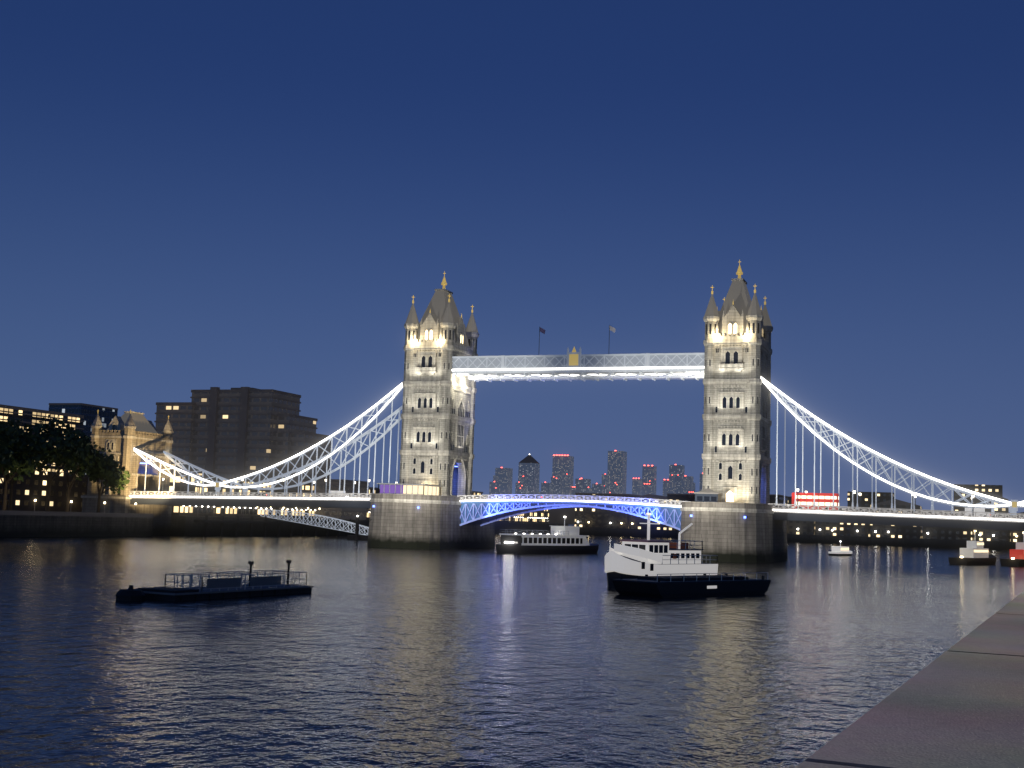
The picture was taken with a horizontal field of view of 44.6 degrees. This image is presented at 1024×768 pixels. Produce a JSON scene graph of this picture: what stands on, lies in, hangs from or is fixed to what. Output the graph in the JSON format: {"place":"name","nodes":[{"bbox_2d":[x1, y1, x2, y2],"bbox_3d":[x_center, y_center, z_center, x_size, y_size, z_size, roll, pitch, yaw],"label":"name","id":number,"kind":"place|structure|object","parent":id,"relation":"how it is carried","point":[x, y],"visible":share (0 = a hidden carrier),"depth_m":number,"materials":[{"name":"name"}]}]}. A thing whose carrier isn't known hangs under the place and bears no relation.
{"place":"outdoors","nodes":[
{"label":"outdoors","id":0,"kind":"place"},
{"bbox_2d":[0,499,567,536],"bbox_3d":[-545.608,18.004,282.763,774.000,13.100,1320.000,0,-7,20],"label":"quay","id":1,"kind":"structure","parent":0,"point":[34,523],"depth_m":355.90,"materials":[{"name":"grey stone"}]},
{"bbox_2d":[0,421,19,474],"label":"plane tree","id":2,"kind":"object","parent":1,"relation":"on","point":[6,461],"visible":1,"depth_m":316.68,"materials":[{"name":"green plant"}]},
{"bbox_2d":[0,424,47,509],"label":"plane tree","id":3,"kind":"object","parent":1,"relation":"on","point":[26,461],"visible":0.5,"depth_m":329.48,"materials":[{"name":"green plant"}]},
{"bbox_2d":[2,417,53,510],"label":"plane tree","id":4,"kind":"object","parent":1,"relation":"on","point":[14,423],"visible":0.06,"depth_m":349.93,"materials":[{"name":"green plant"}]},
{"bbox_2d":[15,414,93,510],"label":"plane tree","id":5,"kind":"object","parent":1,"relation":"on","point":[71,447],"visible":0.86,"depth_m":339.50,"materials":[{"name":"green plant"}]},
{"bbox_2d":[0,403,117,511],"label":"city offices","id":6,"kind":"structure","parent":1,"relation":"on","point":[29,490],"depth_m":432.41,"materials":[{"name":"black glass"}]},
{"bbox_2d":[55,431,98,511],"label":"plane tree","id":7,"kind":"object","parent":1,"relation":"on","point":[80,471],"visible":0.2,"depth_m":353.94,"materials":[{"name":"green plant"}]},
{"bbox_2d":[87,446,130,512],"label":"plane tree","id":8,"kind":"object","parent":1,"relation":"on","point":[107,471],"visible":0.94,"depth_m":362.55,"materials":[{"name":"green plant"}]},
{"bbox_2d":[154,387,368,519],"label":"tower hotel","id":9,"kind":"structure","parent":1,"relation":"on","point":[234,433],"depth_m":488.22,"materials":[{"name":"grey concrete"}]},
{"bbox_2d":[169,474,548,523],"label":"building lights","id":10,"kind":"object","parent":1,"relation":"on","point":[541,516],"depth_m":438.97,"materials":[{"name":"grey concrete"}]},
{"bbox_2d":[0,523,1023,767],"bbox_3d":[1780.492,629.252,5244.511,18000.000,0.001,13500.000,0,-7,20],"label":"river water","id":11,"kind":"structure","parent":0,"point":[362,655],"depth_m":78.62,"materials":[{"name":"blue liquid"}]},
{"bbox_2d":[81,410,173,534],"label":"abutment tower","id":12,"kind":"structure","parent":11,"relation":"in","point":[124,435],"depth_m":377.64,"materials":[{"name":"stone"}]},
{"bbox_2d":[116,585,145,600],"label":"mooring buoy","id":13,"kind":"object","parent":11,"relation":"in","point":[130,593],"visible":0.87,"depth_m":113.78,"materials":[{"name":"black"}]},
{"bbox_2d":[137,560,313,600],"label":"mooring pontoon","id":14,"kind":"object","parent":11,"relation":"on","point":[229,587],"visible":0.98,"depth_m":123.08,"materials":[{"name":"black metal"}]},
{"bbox_2d":[194,509,368,539],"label":"jetty walkway","id":15,"kind":"structure","parent":11,"relation":"in","point":[304,522],"depth_m":421.23,"materials":[{"name":"white metal"}]},
{"bbox_2d":[367,493,494,548],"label":"pier","id":16,"kind":"structure","parent":11,"relation":"in","point":[412,521],"depth_m":324.43,"materials":[{"name":"stone"}]},
{"bbox_2d":[129,491,370,507],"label":"side span","id":17,"kind":"object","parent":16,"relation":"on","point":[182,498],"visible":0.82,"depth_m":359.25,"materials":[{"name":"silver metal"}]},
{"bbox_2d":[162,477,369,496],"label":"lamp posts","id":18,"kind":"object","parent":17,"relation":"on","point":[274,487],"visible":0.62,"depth_m":364.81,"materials":[{"name":"grey metal"}]},
{"bbox_2d":[202,491,989,516],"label":"bridge traffic","id":19,"kind":"object","parent":17,"relation":"on","point":[977,509],"visible":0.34,"depth_m":331.78,"materials":[{"name":"grey paint"}]},
{"bbox_2d":[377,483,441,494],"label":"pier pavilion","id":20,"kind":"structure","parent":16,"relation":"on","point":[399,488],"depth_m":328.38,"materials":[{"name":"grey"}]},
{"bbox_2d":[399,271,478,497],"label":"tower","id":21,"kind":"structure","parent":16,"relation":"on","point":[438,424],"depth_m":344.06,"materials":[{"name":"stone"}]},
{"bbox_2d":[134,383,402,495],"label":"chains","id":22,"kind":"object","parent":21,"relation":"hanging from","point":[218,485],"visible":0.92,"depth_m":364.45,"materials":[{"name":"white metal"}]},
{"bbox_2d":[457,494,690,529],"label":"bascules","id":23,"kind":"object","parent":16,"relation":"attached to","point":[480,511],"visible":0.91,"depth_m":330.91,"materials":[{"name":"blue metal"}]},
{"bbox_2d":[496,516,598,553],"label":"river cruiser","id":24,"kind":"object","parent":11,"relation":"on","point":[564,539],"visible":0.98,"depth_m":316.36,"materials":[{"name":"white metal"}]},
{"bbox_2d":[605,513,717,587],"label":"work vessel","id":25,"kind":"object","parent":11,"relation":"in","point":[632,558],"visible":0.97,"depth_m":166.85,"materials":[{"name":"white metal"}]},
{"bbox_2d":[612,572,770,597],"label":"moored barge","id":26,"kind":"object","parent":11,"relation":"on","point":[704,584],"visible":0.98,"depth_m":149.20,"materials":[{"name":"black metal"}]},
{"bbox_2d":[680,502,787,562],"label":"pier","id":27,"kind":"structure","parent":11,"relation":"in","point":[741,532],"depth_m":295.25,"materials":[{"name":"stone"}]},
{"bbox_2d":[694,489,722,501],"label":"pier cabin","id":28,"kind":"object","parent":27,"relation":"on","point":[707,495],"visible":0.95,"depth_m":300.14,"materials":[{"name":"grey metal"}]},
{"bbox_2d":[702,260,772,504],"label":"tower","id":29,"kind":"structure","parent":27,"relation":"on","point":[737,424],"depth_m":315.08,"materials":[{"name":"stone"}]},
{"bbox_2d":[452,325,704,381],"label":"walkways","id":30,"kind":"structure","parent":29,"relation":"attached to","point":[572,365],"depth_m":333.45,"materials":[{"name":"silver metal"}]},
{"bbox_2d":[540,326,614,333],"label":"flags","id":31,"kind":"object","parent":30,"relation":"attached to","point":[612,329],"visible":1,"depth_m":333.59,"materials":[{"name":"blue fabric"}]},
{"bbox_2d":[761,377,1023,515],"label":"chains","id":32,"kind":"object","parent":29,"relation":"hanging from","point":[1013,505],"visible":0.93,"depth_m":308.04,"materials":[{"name":"white metal"}]},
{"bbox_2d":[768,503,1023,530],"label":"side span","id":33,"kind":"object","parent":27,"relation":"on","point":[927,519],"visible":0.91,"depth_m":298.99,"materials":[{"name":"silver metal"}]},
{"bbox_2d":[792,492,838,509],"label":"double decker bus","id":34,"kind":"object","parent":33,"relation":"on","point":[823,500],"visible":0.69,"depth_m":308.86,"materials":[{"name":"red metal"}]},
{"bbox_2d":[797,488,973,514],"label":"street lamps","id":35,"kind":"object","parent":33,"relation":"on","point":[854,491],"visible":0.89,"depth_m":302.87,"materials":[{"name":"grey metal"}]},
{"bbox_2d":[828,541,851,555],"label":"boat","id":36,"kind":"object","parent":11,"relation":"on","point":[840,550],"visible":0.88,"depth_m":400.36,"materials":[{"name":"white"}]},
{"bbox_2d":[796,591,1023,767],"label":"stone parapet","id":37,"kind":"structure","parent":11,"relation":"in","point":[960,704],"depth_m":1.84,"materials":[{"name":"stone"}]},
{"bbox_2d":[948,530,1023,565],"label":"boats","id":38,"kind":"object","parent":11,"relation":"on","point":[975,552],"visible":0.94,"depth_m":343.38,"materials":[{"name":"white"}]},
{"bbox_2d":[0,0,1023,512],"label":"sky","id":39,"kind":"structure","parent":0,"point":[195,194],"materials":[{"name":"blue"}]},
{"bbox_2d":[489,450,702,523],"bbox_3d":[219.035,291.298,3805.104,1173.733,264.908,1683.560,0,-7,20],"label":"distant skyscrapers","id":40,"kind":"structure","parent":0,"point":[614,481],"depth_m":4523.41,"materials":[{"name":"grey glass"}]},
{"bbox_2d":[575,484,1023,549],"bbox_3d":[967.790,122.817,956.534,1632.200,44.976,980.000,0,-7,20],"label":"riverside buildings","id":41,"kind":"structure","parent":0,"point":[592,521],"depth_m":727.62,"materials":[{"name":"grey concrete"}]}
]}

